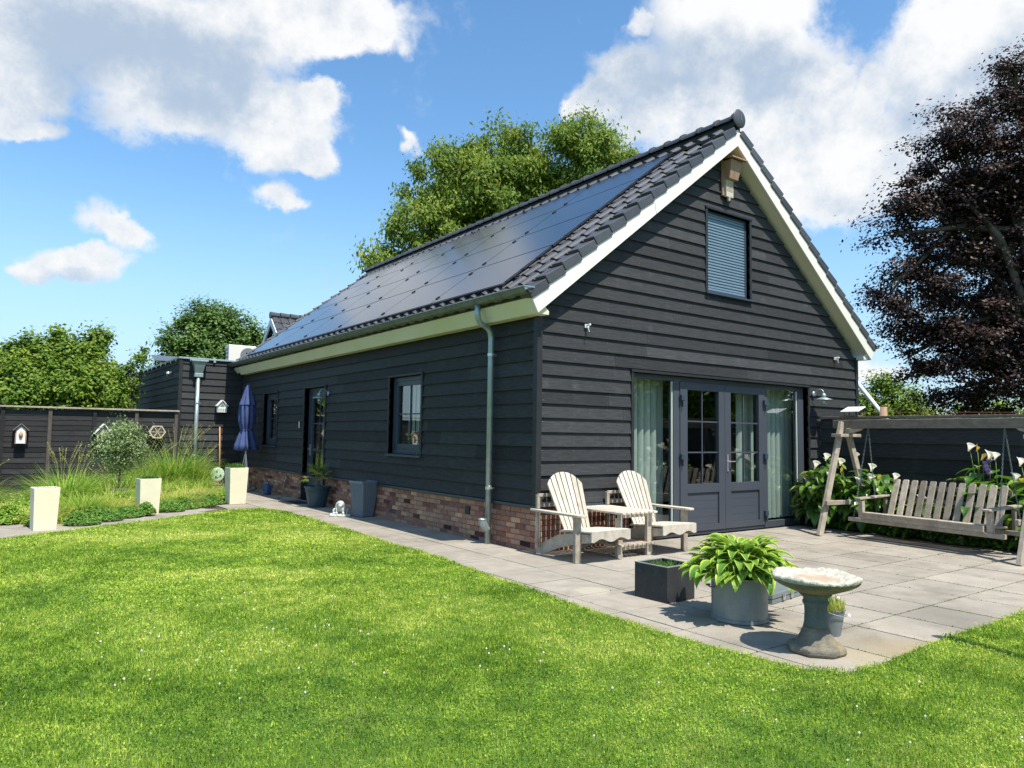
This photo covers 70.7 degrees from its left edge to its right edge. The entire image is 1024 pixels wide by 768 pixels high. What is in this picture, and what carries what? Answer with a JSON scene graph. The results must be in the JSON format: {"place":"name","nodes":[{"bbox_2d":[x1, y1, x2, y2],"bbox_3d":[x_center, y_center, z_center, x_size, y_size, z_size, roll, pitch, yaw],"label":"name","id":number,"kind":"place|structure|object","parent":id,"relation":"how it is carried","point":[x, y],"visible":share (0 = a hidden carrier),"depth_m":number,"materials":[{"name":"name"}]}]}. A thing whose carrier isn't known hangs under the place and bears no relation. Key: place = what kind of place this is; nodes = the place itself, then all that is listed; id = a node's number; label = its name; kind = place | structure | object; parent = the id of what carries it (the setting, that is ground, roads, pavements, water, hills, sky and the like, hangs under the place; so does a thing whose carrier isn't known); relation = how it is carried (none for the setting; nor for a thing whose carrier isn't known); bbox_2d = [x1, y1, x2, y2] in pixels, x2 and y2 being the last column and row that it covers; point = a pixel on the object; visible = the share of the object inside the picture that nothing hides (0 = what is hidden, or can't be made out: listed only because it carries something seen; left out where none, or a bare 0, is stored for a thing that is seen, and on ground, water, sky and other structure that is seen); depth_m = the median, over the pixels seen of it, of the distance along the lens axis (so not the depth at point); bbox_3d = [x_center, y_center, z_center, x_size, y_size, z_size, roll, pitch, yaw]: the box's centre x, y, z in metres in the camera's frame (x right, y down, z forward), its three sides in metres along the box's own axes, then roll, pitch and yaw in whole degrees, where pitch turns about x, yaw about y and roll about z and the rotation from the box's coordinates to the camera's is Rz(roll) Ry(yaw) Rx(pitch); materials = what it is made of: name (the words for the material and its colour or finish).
{"place":"outdoors","nodes":[
{"label":"outdoors","id":0,"kind":"place"},
{"bbox_2d":[0,492,226,508],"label":"flower bed soil","id":1,"kind":"structure","parent":0,"point":[28,500],"depth_m":15.54,"materials":[{"name":"brown soil"}]},
{"bbox_2d":[0,459,23,501],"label":"ornamental grass","id":2,"kind":"object","parent":1,"relation":"on","point":[2,495],"depth_m":13.61,"materials":[{"name":"green plant"}]},
{"bbox_2d":[0,496,28,507],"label":"ornamental grass","id":3,"kind":"object","parent":1,"relation":"on","point":[10,503],"depth_m":12.86,"materials":[{"name":"green plant"}]},
{"bbox_2d":[10,504,64,514],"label":"ornamental grass","id":4,"kind":"object","parent":1,"relation":"on","point":[23,510],"depth_m":11.70,"materials":[{"name":"green plant"}]},
{"bbox_2d":[11,500,97,524],"bbox_3d":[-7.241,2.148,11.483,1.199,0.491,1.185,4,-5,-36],"label":"ornamental grass","id":5,"kind":"object","parent":1,"relation":"on","point":[60,518],"depth_m":11.35,"materials":[{"name":"green plant"}]},
{"bbox_2d":[4,441,121,505],"bbox_3d":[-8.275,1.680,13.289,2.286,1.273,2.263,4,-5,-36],"label":"ornamental grass","id":6,"kind":"object","parent":1,"relation":"on","point":[79,486],"depth_m":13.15,"materials":[{"name":"green plant"}]},
{"bbox_2d":[26,486,120,519],"bbox_3d":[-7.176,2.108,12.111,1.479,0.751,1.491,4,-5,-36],"label":"ornamental grass","id":7,"kind":"object","parent":1,"relation":"on","point":[72,509],"depth_m":11.87,"materials":[{"name":"green plant"}]},
{"bbox_2d":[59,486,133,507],"bbox_3d":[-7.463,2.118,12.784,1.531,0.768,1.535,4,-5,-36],"label":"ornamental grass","id":8,"kind":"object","parent":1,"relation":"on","point":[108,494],"depth_m":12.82,"materials":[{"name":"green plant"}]},
{"bbox_2d":[78,490,139,510],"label":"ornamental grass","id":9,"kind":"object","parent":1,"relation":"on","point":[114,504],"depth_m":12.45,"materials":[{"name":"green plant"}]},
{"bbox_2d":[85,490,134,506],"bbox_3d":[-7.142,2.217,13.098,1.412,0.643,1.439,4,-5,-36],"label":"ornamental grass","id":10,"kind":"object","parent":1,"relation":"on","point":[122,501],"depth_m":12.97,"materials":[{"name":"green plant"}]},
{"bbox_2d":[86,463,135,497],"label":"ornamental grass","id":11,"kind":"object","parent":1,"relation":"on","point":[108,488],"depth_m":14.04,"materials":[{"name":"green plant"}]},
{"bbox_2d":[0,478,224,525],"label":"bed foliage","id":12,"kind":"object","parent":1,"relation":"on","point":[9,514],"visible":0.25,"depth_m":13.27,"materials":[{"name":"green plant"}]},
{"bbox_2d":[73,412,160,492],"bbox_3d":[-7.884,1.480,14.424,1.565,1.847,0.944,4,-5,-36],"label":"olive tree","id":13,"kind":"object","parent":1,"relation":"on","point":[119,450],"visible":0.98,"depth_m":14.39,"materials":[{"name":"green plant"}]},
{"bbox_2d":[95,468,174,493],"bbox_3d":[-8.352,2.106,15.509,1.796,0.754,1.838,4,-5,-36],"label":"ornamental grass","id":14,"kind":"object","parent":1,"relation":"on","point":[124,484],"depth_m":15.46,"materials":[{"name":"green plant"}]},
{"bbox_2d":[98,441,181,485],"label":"ornamental grass","id":15,"kind":"object","parent":1,"relation":"on","point":[135,473],"depth_m":16.51,"materials":[{"name":"green plant"}]},
{"bbox_2d":[62,493,225,525],"bbox_3d":[-6.556,2.187,12.970,1.028,0.248,4.045,0,-4,9],"label":"ground cover","id":16,"kind":"object","parent":1,"relation":"on","point":[108,514],"visible":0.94,"depth_m":12.21,"materials":[{"name":"green plant"}]},
{"bbox_2d":[130,459,197,488],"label":"ornamental grass","id":17,"kind":"object","parent":1,"relation":"on","point":[175,480],"depth_m":16.07,"materials":[{"name":"green plant"}]},
{"bbox_2d":[160,484,190,498],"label":"ornamental grass","id":18,"kind":"object","parent":1,"relation":"on","point":[162,494],"depth_m":14.36,"materials":[{"name":"green plant"}]},
{"bbox_2d":[128,421,223,483],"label":"ornamental grass","id":19,"kind":"object","parent":1,"relation":"on","point":[187,470],"depth_m":17.21,"materials":[{"name":"green plant"}]},
{"bbox_2d":[160,488,209,507],"bbox_3d":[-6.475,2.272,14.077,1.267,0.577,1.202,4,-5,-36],"label":"ornamental grass","id":20,"kind":"object","parent":1,"relation":"on","point":[181,496],"depth_m":14.12,"materials":[{"name":"green plant"}]},
{"bbox_2d":[161,484,222,496],"bbox_3d":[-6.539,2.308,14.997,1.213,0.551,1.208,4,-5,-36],"label":"ornamental grass","id":21,"kind":"object","parent":1,"relation":"on","point":[204,492],"depth_m":14.97,"materials":[{"name":"green plant"}]},
{"bbox_2d":[167,457,222,488],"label":"ornamental grass","id":22,"kind":"object","parent":1,"relation":"on","point":[202,483],"depth_m":16.75,"materials":[{"name":"green plant"}]},
{"bbox_2d":[168,439,224,480],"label":"ornamental grass","id":23,"kind":"object","parent":1,"relation":"on","point":[205,476],"depth_m":18.44,"materials":[{"name":"green plant"}]},
{"bbox_2d":[191,480,224,491],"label":"ornamental grass","id":24,"kind":"object","parent":1,"relation":"on","point":[214,487],"depth_m":16.05,"materials":[{"name":"green plant"}]},
{"bbox_2d":[3,490,800,540],"bbox_3d":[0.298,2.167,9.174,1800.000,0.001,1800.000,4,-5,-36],"label":"ground","id":25,"kind":"structure","parent":0,"point":[654,539],"depth_m":11.88,"materials":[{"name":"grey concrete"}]},
{"bbox_2d":[0,317,139,411],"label":"hazel bush","id":26,"kind":"object","parent":25,"relation":"on","point":[61,369],"visible":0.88,"depth_m":21.34,"materials":[{"name":"green plant"}]},
{"bbox_2d":[0,405,179,490],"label":"fence","id":27,"kind":"object","parent":25,"relation":"on","point":[57,428],"visible":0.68,"depth_m":17.41,"materials":[{"name":"black wood"}]},
{"bbox_2d":[13,423,28,443],"bbox_3d":[-11.468,1.159,16.841,0.321,0.476,0.213,4,-5,-36],"label":"nest box","id":28,"kind":"object","parent":27,"relation":"attached to","point":[20,434],"visible":1,"depth_m":16.79,"materials":[{"name":"white wood"}]},
{"bbox_2d":[93,424,110,439],"bbox_3d":[-10.103,1.204,17.821,0.415,0.446,0.240,4,-5,-36],"label":"nest box","id":29,"kind":"object","parent":27,"relation":"attached to","point":[105,428],"visible":0.41,"depth_m":17.77,"materials":[{"name":"white wood"}]},
{"bbox_2d":[148,426,165,437],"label":"insect hotel","id":30,"kind":"structure","parent":27,"relation":"attached to","point":[157,432],"depth_m":18.53,"materials":[{"name":"brown wood"}]},
{"bbox_2d":[2,492,226,512],"bbox_3d":[-5.259,2.164,10.360,20.400,0.001,18.350,4,-5,-36],"label":"paving joint","id":31,"kind":"object","parent":25,"relation":"on","point":[219,508],"depth_m":14.00,"materials":[{"name":"grey concrete"}]},
{"bbox_2d":[98,342,150,411],"bbox_3d":[-11.658,0.788,21.560,1.402,4.173,1.321,4,-5,-36],"label":"tree","id":32,"kind":"object","parent":25,"relation":"on","point":[118,397],"visible":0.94,"depth_m":21.57,"materials":[{"name":"green plant"}]},
{"bbox_2d":[130,357,242,485],"bbox_3d":[-7.852,1.465,25.341,9.082,3.470,9.380,4,-5,-36],"label":"annex","id":33,"kind":"object","parent":25,"relation":"on","point":[192,390],"visible":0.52,"depth_m":19.71,"materials":[{"name":"black wood"}]},
{"bbox_2d":[151,355,176,365],"bbox_3d":[-10.379,-0.705,22.220,1.200,0.375,0.960,4,-5,-36],"label":"roof solar panel","id":34,"kind":"object","parent":33,"relation":"on","point":[159,358],"visible":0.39,"depth_m":22.06,"materials":[{"name":"grey glass"}]},
{"bbox_2d":[215,400,227,411],"bbox_3d":[-7.932,0.606,19.711,0.303,0.336,0.220,4,-5,-36],"label":"nest box","id":35,"kind":"object","parent":33,"relation":"attached to","point":[221,405],"visible":1,"depth_m":19.66,"materials":[{"name":"white paint"}]},
{"bbox_2d":[226,344,255,360],"bbox_3d":[-8.342,-0.827,22.354,0.962,0.700,0.370,4,-5,-36],"label":"air conditioner","id":36,"kind":"object","parent":33,"relation":"on","point":[234,352],"visible":0.39,"depth_m":22.10,"materials":[{"name":"beige paint"}]},
{"bbox_2d":[143,291,272,369],"bbox_3d":[-14.765,-0.398,37.550,8.163,8.773,5.191,4,-5,-36],"label":"oak tree","id":37,"kind":"object","parent":25,"relation":"on","point":[209,332],"visible":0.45,"depth_m":36.16,"materials":[{"name":"green plant"}]},
{"bbox_2d":[262,312,302,342],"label":"neighbour house","id":38,"kind":"structure","parent":25,"relation":"on","point":[278,322],"depth_m":26.05,"materials":[{"name":"tile"}]},
{"bbox_2d":[349,100,641,276],"bbox_3d":[0.032,-4.114,32.003,13.725,15.906,7.862,1,-4,-4],"label":"walnut tree","id":39,"kind":"object","parent":25,"relation":"on","point":[460,194],"visible":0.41,"depth_m":29.95,"materials":[{"name":"green plant"}]},
{"bbox_2d":[227,109,879,552],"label":"barn house","id":40,"kind":"structure","parent":25,"relation":"on","point":[685,283],"depth_m":11.62,"materials":[{"name":"black wood"}]},
{"bbox_2d":[260,393,276,446],"bbox_3d":[-5.996,0.899,18.013,0.185,1.325,1.170,4,-5,-36],"label":"window","id":41,"kind":"structure","parent":40,"relation":"in","point":[270,442],"depth_m":18.33,"materials":[{"name":"blue paint"}]},
{"bbox_2d":[255,482,284,497],"bbox_3d":[-6.212,2.481,17.614,0.382,0.338,3.602,4,-5,-37],"label":"garden hose","id":42,"kind":"object","parent":40,"relation":"hanging from","point":[273,497],"visible":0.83,"depth_m":16.53,"materials":[{"name":"rubber"}]},
{"bbox_2d":[308,390,324,484],"bbox_3d":[-4.193,1.304,15.585,0.129,2.315,1.070,4,-5,-36],"label":"side door","id":43,"kind":"structure","parent":40,"relation":"in","point":[313,394],"depth_m":15.93,"materials":[{"name":"blue paint"}]},
{"bbox_2d":[313,389,329,403],"bbox_3d":[-3.941,0.257,14.848,0.345,0.324,0.294,4,-5,-36],"label":"wall lamp","id":44,"kind":"object","parent":40,"relation":"attached to","point":[319,396],"visible":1,"depth_m":14.82,"materials":[{"name":"metal"}]},
{"bbox_2d":[321,399,324,477],"bbox_3d":[-3.992,1.020,15.749,0.046,2.100,0.773,4,-5,-36],"label":"curtain","id":45,"kind":"object","parent":40,"relation":"hanging from","point":[322,435],"visible":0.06,"depth_m":16.01,"materials":[{"name":"white fabric"}]},
{"bbox_2d":[384,375,422,457],"bbox_3d":[-1.783,0.547,12.228,0.185,1.365,1.260,4,-5,-36],"label":"window","id":46,"kind":"structure","parent":40,"relation":"in","point":[409,448],"depth_m":12.50,"materials":[{"name":"blue paint"}]},
{"bbox_2d":[402,432,419,448],"bbox_3d":[-1.687,1.021,12.419,0.452,0.378,0.474,4,-5,-36],"label":"potted flower","id":47,"kind":"object","parent":40,"relation":"on","point":[412,438],"visible":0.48,"depth_m":12.33,"materials":[{"name":"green plant"}]},
{"bbox_2d":[408,385,419,443],"bbox_3d":[-1.531,0.466,12.402,0.077,1.400,1.104,4,-5,-36],"label":"curtain","id":48,"kind":"object","parent":40,"relation":"hanging from","point":[418,409],"visible":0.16,"depth_m":12.59,"materials":[{"name":"white fabric"}]},
{"bbox_2d":[410,432,419,454],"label":"potted flower","id":49,"kind":"object","parent":40,"relation":"on","point":[417,436],"visible":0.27,"depth_m":12.16,"materials":[{"name":"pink plant"}]},
{"bbox_2d":[634,378,662,521],"bbox_3d":[2.004,0.949,10.985,0.789,2.500,0.067,4,-5,-36],"label":"vertical blind","id":50,"kind":"object","parent":40,"relation":"attached to","point":[648,430],"visible":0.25,"depth_m":11.07,"materials":[{"name":"white fabric"}]},
{"bbox_2d":[679,381,724,530],"bbox_3d":[2.972,1.130,11.250,1.083,2.291,0.115,4,-5,-36],"label":"terrace door","id":51,"kind":"structure","parent":40,"relation":"in","point":[707,500],"depth_m":11.27,"materials":[{"name":"paint"}]},
{"bbox_2d":[704,211,753,302],"bbox_3d":[3.515,-2.081,11.784,1.200,1.378,0.165,4,-5,-36],"label":"gable window","id":52,"kind":"structure","parent":40,"relation":"in","point":[729,290],"depth_m":11.82,"materials":[{"name":"blue paint"}]},
{"bbox_2d":[721,155,747,200],"bbox_3d":[3.607,-3.334,11.714,0.390,0.715,0.260,4,-5,-36],"label":"bat box","id":53,"kind":"object","parent":40,"relation":"attached to","point":[731,165],"visible":1,"depth_m":11.70,"materials":[{"name":"brown wood"}]},
{"bbox_2d":[736,394,753,481],"bbox_3d":[4.014,1.083,12.441,0.410,2.500,0.069,4,-5,-36],"label":"vertical blind","id":54,"kind":"object","parent":40,"relation":"attached to","point":[748,439],"visible":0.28,"depth_m":12.43,"materials":[{"name":"white fabric"}]},
{"bbox_2d":[725,385,768,528],"bbox_3d":[3.859,1.188,11.877,1.081,2.291,0.139,4,-5,-36],"label":"terrace door","id":55,"kind":"structure","parent":40,"relation":"in","point":[745,502],"depth_m":11.89,"materials":[{"name":"paint"}]},
{"bbox_2d":[767,389,792,517],"bbox_3d":[4.774,1.134,12.991,0.932,2.500,0.065,4,-5,-36],"label":"vertical blind","id":56,"kind":"object","parent":40,"relation":"attached to","point":[779,441],"visible":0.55,"depth_m":13.01,"materials":[{"name":"white fabric"}]},
{"bbox_2d":[812,389,832,405],"bbox_3d":[5.526,0.245,12.840,0.294,0.324,0.345,4,-5,-36],"label":"wall lamp","id":57,"kind":"object","parent":40,"relation":"attached to","point":[823,398],"visible":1,"depth_m":12.80,"materials":[{"name":"metal"}]},
{"bbox_2d":[858,381,888,418],"bbox_3d":[8.103,1.200,14.886,2.126,3.031,0.089,-1,-5,28],"label":"white pole","id":58,"kind":"object","parent":40,"relation":"attached to","point":[869,397],"depth_m":15.22,"materials":[{"name":"paint"}]},
{"bbox_2d":[879,407,886,418],"bbox_3d":[7.769,1.587,15.047,0.169,2.220,0.169,4,-5,-36],"label":"wooden post","id":59,"kind":"object","parent":25,"relation":"on","point":[883,410],"visible":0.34,"depth_m":15.05,"materials":[{"name":"brown wood"}]},
{"bbox_2d":[859,359,942,418],"bbox_3d":[12.407,1.307,23.910,3.854,4.204,2.382,-2,-5,34],"label":"tree","id":60,"kind":"object","parent":25,"relation":"on","point":[891,400],"visible":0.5,"depth_m":23.69,"materials":[{"name":"green plant"}]},
{"bbox_2d":[819,414,1023,525],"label":"fence","id":61,"kind":"object","parent":25,"relation":"on","point":[937,455],"visible":0.5,"depth_m":11.52,"materials":[{"name":"black wood"}]},
{"bbox_2d":[840,406,865,415],"bbox_3d":[5.941,0.477,12.569,0.260,0.172,0.320,4,-5,-36],"label":"bird feeder","id":62,"kind":"object","parent":61,"relation":"on","point":[853,409],"visible":0.96,"depth_m":12.53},
{"bbox_2d":[835,33,1023,417],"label":"copper beech","id":63,"kind":"object","parent":25,"relation":"on","point":[980,205],"visible":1,"depth_m":16.05,"materials":[{"name":"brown plant"}]},
{"bbox_2d":[923,388,1023,417],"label":"hedge","id":64,"kind":"object","parent":25,"relation":"on","point":[1000,403],"depth_m":24.45,"materials":[{"name":"green plant"}]},
{"bbox_2d":[0,507,1023,767],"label":"lawn","id":65,"kind":"structure","parent":0,"point":[494,751],"depth_m":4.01,"materials":[{"name":"green plant"}]},
{"bbox_2d":[0,546,1022,767],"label":"clover flowers","id":66,"kind":"object","parent":65,"relation":"on","point":[100,641],"visible":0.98,"depth_m":4.64,"materials":[{"name":"white plant"}]},
{"bbox_2d":[0,486,1023,671],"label":"patio","id":67,"kind":"structure","parent":0,"point":[562,575],"depth_m":7.66,"materials":[{"name":"grey stone"}]},
{"bbox_2d":[30,486,60,530],"bbox_3d":[-6.911,1.833,10.657,0.330,0.633,0.330,5,-6,-42],"label":"cream planter","id":68,"kind":"object","parent":67,"relation":"on","point":[44,504],"visible":1,"depth_m":10.54,"materials":[{"name":"concrete"}]},
{"bbox_2d":[135,474,161,513],"bbox_3d":[-6.504,1.960,12.884,0.484,0.709,0.434,4,-5,-40],"label":"cream planter","id":69,"kind":"object","parent":67,"relation":"on","point":[148,488],"visible":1,"depth_m":12.77,"materials":[{"name":"ceramic"}]},
{"bbox_2d":[208,466,224,486],"bbox_3d":[-7.815,2.454,19.023,0.255,0.558,0.426,-3,-6,44],"label":"hose reel","id":70,"kind":"object","parent":67,"relation":"on","point":[221,474],"visible":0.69,"depth_m":18.99,"materials":[{"name":"plastic"}]},
{"bbox_2d":[213,427,224,485],"bbox_3d":[-7.929,1.979,19.597,0.370,1.622,0.147,4,-5,-36],"label":"broom","id":71,"kind":"object","parent":67,"relation":"on","point":[219,456],"visible":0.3,"depth_m":19.59,"materials":[{"name":"brown wood"}]},
{"bbox_2d":[225,462,248,504],"bbox_3d":[-5.702,2.033,14.894,0.523,0.861,0.509,4,-5,-38],"label":"cream planter","id":72,"kind":"object","parent":67,"relation":"on","point":[236,478],"visible":1,"depth_m":14.75,"materials":[{"name":"ceramic"}]},
{"bbox_2d":[233,384,258,491],"bbox_3d":[-6.644,1.341,18.074,0.624,2.670,0.640,4,-5,-36],"label":"parasol","id":73,"kind":"object","parent":67,"relation":"on","point":[246,441],"visible":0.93,"depth_m":18.00,"materials":[{"name":"blue fabric"}]},
{"bbox_2d":[262,480,274,494],"bbox_3d":[-5.773,2.452,17.098,0.176,0.340,0.430,-1,-4,20],"label":"watering can","id":74,"kind":"object","parent":67,"relation":"on","point":[266,489],"visible":0.98,"depth_m":16.97,"materials":[{"name":"blue plastic"}]},
{"bbox_2d":[278,500,306,503],"bbox_3d":[-4.603,2.500,15.245,0.460,0.012,0.700,4,-5,-36],"label":"doormat","id":75,"kind":"object","parent":67,"relation":"on","point":[295,502],"visible":0.8,"depth_m":15.16,"materials":[{"name":"black rubber"}]},
{"bbox_2d":[300,463,330,507],"bbox_3d":[-3.908,2.014,14.513,0.697,0.899,0.827,0,-4,17],"label":"potted palm","id":76,"kind":"object","parent":67,"relation":"on","point":[317,493],"visible":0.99,"depth_m":14.32,"materials":[{"name":"grey plastic"}]},
{"bbox_2d":[329,501,351,516],"bbox_3d":[-3.073,2.227,12.946,0.388,0.276,0.403,1,-4,-8],"label":"dog statue","id":77,"kind":"object","parent":67,"relation":"on","point":[340,509],"visible":1,"depth_m":12.83,"materials":[{"name":"white stone"}]},
{"bbox_2d":[349,479,377,517],"bbox_3d":[-2.649,2.029,12.882,0.384,0.674,0.384,-3,-5,40],"label":"ribbed planter","id":78,"kind":"object","parent":67,"relation":"on","point":[363,495],"visible":1,"depth_m":12.76,"materials":[{"name":"grey plastic"}]},
{"bbox_2d":[530,470,695,563],"bbox_3d":[1.343,1.656,9.294,2.005,1.024,1.085,4,-5,-36],"label":"double chair","id":79,"kind":"object","parent":67,"relation":"on","point":[569,504],"visible":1,"depth_m":9.13,"materials":[{"name":"white wood"}]},
{"bbox_2d":[303,514,1018,671],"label":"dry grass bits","id":80,"kind":"object","parent":67,"relation":"on","point":[794,661],"visible":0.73,"depth_m":5.29,"materials":[{"name":"plant"}]},
{"bbox_2d":[635,555,693,603],"bbox_3d":[1.414,1.773,6.718,0.461,0.423,0.446,4,-5,-38],"label":"square planter","id":81,"kind":"object","parent":67,"relation":"on","point":[658,580],"visible":0.95,"depth_m":6.59,"materials":[{"name":"metal"}]},
{"bbox_2d":[678,533,799,625],"bbox_3d":[1.900,1.596,6.002,1.006,0.688,1.026,0,-4,13],"label":"hosta tub","id":82,"kind":"object","parent":67,"relation":"on","point":[743,588],"visible":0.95,"depth_m":5.78,"materials":[{"name":"grey metal"}]},
{"bbox_2d":[539,526,1023,663],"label":"joint moss","id":83,"kind":"object","parent":67,"relation":"on","point":[901,586],"visible":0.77,"depth_m":7.30,"materials":[{"name":"green plant"}]},
{"bbox_2d":[768,582,800,604],"bbox_3d":[2.477,1.956,6.752,0.610,0.095,0.273,5,-6,-44],"label":"metal case","id":84,"kind":"object","parent":67,"relation":"on","point":[781,593],"visible":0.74,"depth_m":6.62,"materials":[{"name":"silver metal"}]},
{"bbox_2d":[772,567,862,658],"bbox_3d":[2.141,1.604,5.088,0.598,0.550,0.596,4,-5,-36],"label":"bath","id":85,"kind":"object","parent":67,"relation":"on","point":[816,588],"visible":1,"depth_m":5.01,"materials":[{"name":"grey stone"}]},
{"bbox_2d":[827,594,849,636],"bbox_3d":[2.435,1.745,5.538,0.270,0.340,0.263,2,-4,-17],"label":"flower bucket","id":86,"kind":"object","parent":67,"relation":"on","point":[836,609],"visible":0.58,"depth_m":5.44,"materials":[{"name":"metal"}]},
{"bbox_2d":[816,417,1023,565],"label":"garden swing","id":87,"kind":"object","parent":67,"relation":"on","point":[848,425],"visible":0.85,"depth_m":11.05,"materials":[{"name":"brown wood"}]},
{"bbox_2d":[848,428,1021,539],"bbox_3d":[6.041,1.347,10.360,0.821,1.426,2.230,3,-5,-29],"label":"swing bench","id":88,"kind":"object","parent":87,"relation":"hanging from","point":[989,528],"visible":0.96,"depth_m":10.28,"materials":[{"name":"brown wood"}]},
{"bbox_2d":[0,0,1023,414],"label":"sky","id":89,"kind":"structure","parent":0,"point":[155,154],"materials":[{"name":"blue"}]},
{"bbox_2d":[803,524,1017,550],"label":"border soil","id":90,"kind":"structure","parent":0,"point":[854,530],"depth_m":11.46,"materials":[{"name":"brown soil"}]},
{"bbox_2d":[788,453,857,526],"bbox_3d":[5.406,1.806,12.351,1.196,1.250,1.231,4,-5,-36],"label":"calla lily","id":91,"kind":"object","parent":90,"relation":"on","point":[813,495],"visible":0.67,"depth_m":12.19,"materials":[{"name":"green plant"}]},
{"bbox_2d":[833,452,906,533],"bbox_3d":[5.904,1.776,11.771,1.207,1.342,1.231,1,-4,-1],"label":"calla lily","id":92,"kind":"object","parent":90,"relation":"on","point":[882,484],"visible":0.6,"depth_m":11.55,"materials":[{"name":"green plant"}]},
{"bbox_2d":[889,473,953,538],"bbox_3d":[6.354,1.931,11.131,1.111,1.089,1.116,0,-4,15],"label":"calla lily","id":93,"kind":"object","parent":90,"relation":"on","point":[896,528],"visible":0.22,"depth_m":11.02,"materials":[{"name":"green plant"}]},
{"bbox_2d":[832,516,1018,549],"bbox_3d":[6.747,2.159,10.469,0.892,0.359,4.540,4,-5,-36],"label":"border foliage","id":94,"kind":"object","parent":90,"relation":"on","point":[949,538],"visible":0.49,"depth_m":10.43,"materials":[{"name":"green plant"}]},
{"bbox_2d":[942,443,1020,545],"bbox_3d":[6.900,1.599,10.473,1.176,1.484,1.161,0,-4,15],"label":"calla lily","id":95,"kind":"object","parent":90,"relation":"on","point":[973,478],"visible":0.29,"depth_m":10.33,"materials":[{"name":"green plant"}]},
{"bbox_2d":[965,458,1014,523],"bbox_3d":[6.846,1.543,10.318,0.923,0.960,1.012,1,-4,2],"label":"purple flower","id":96,"kind":"object","parent":95,"relation":"on","point":[987,469],"visible":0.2,"depth_m":10.29,"materials":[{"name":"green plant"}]},
{"bbox_2d":[991,457,1023,552],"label":"calla lily","id":97,"kind":"object","parent":90,"relation":"on","point":[1007,520],"visible":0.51,"depth_m":9.90,"materials":[{"name":"green plant"}]}
]}

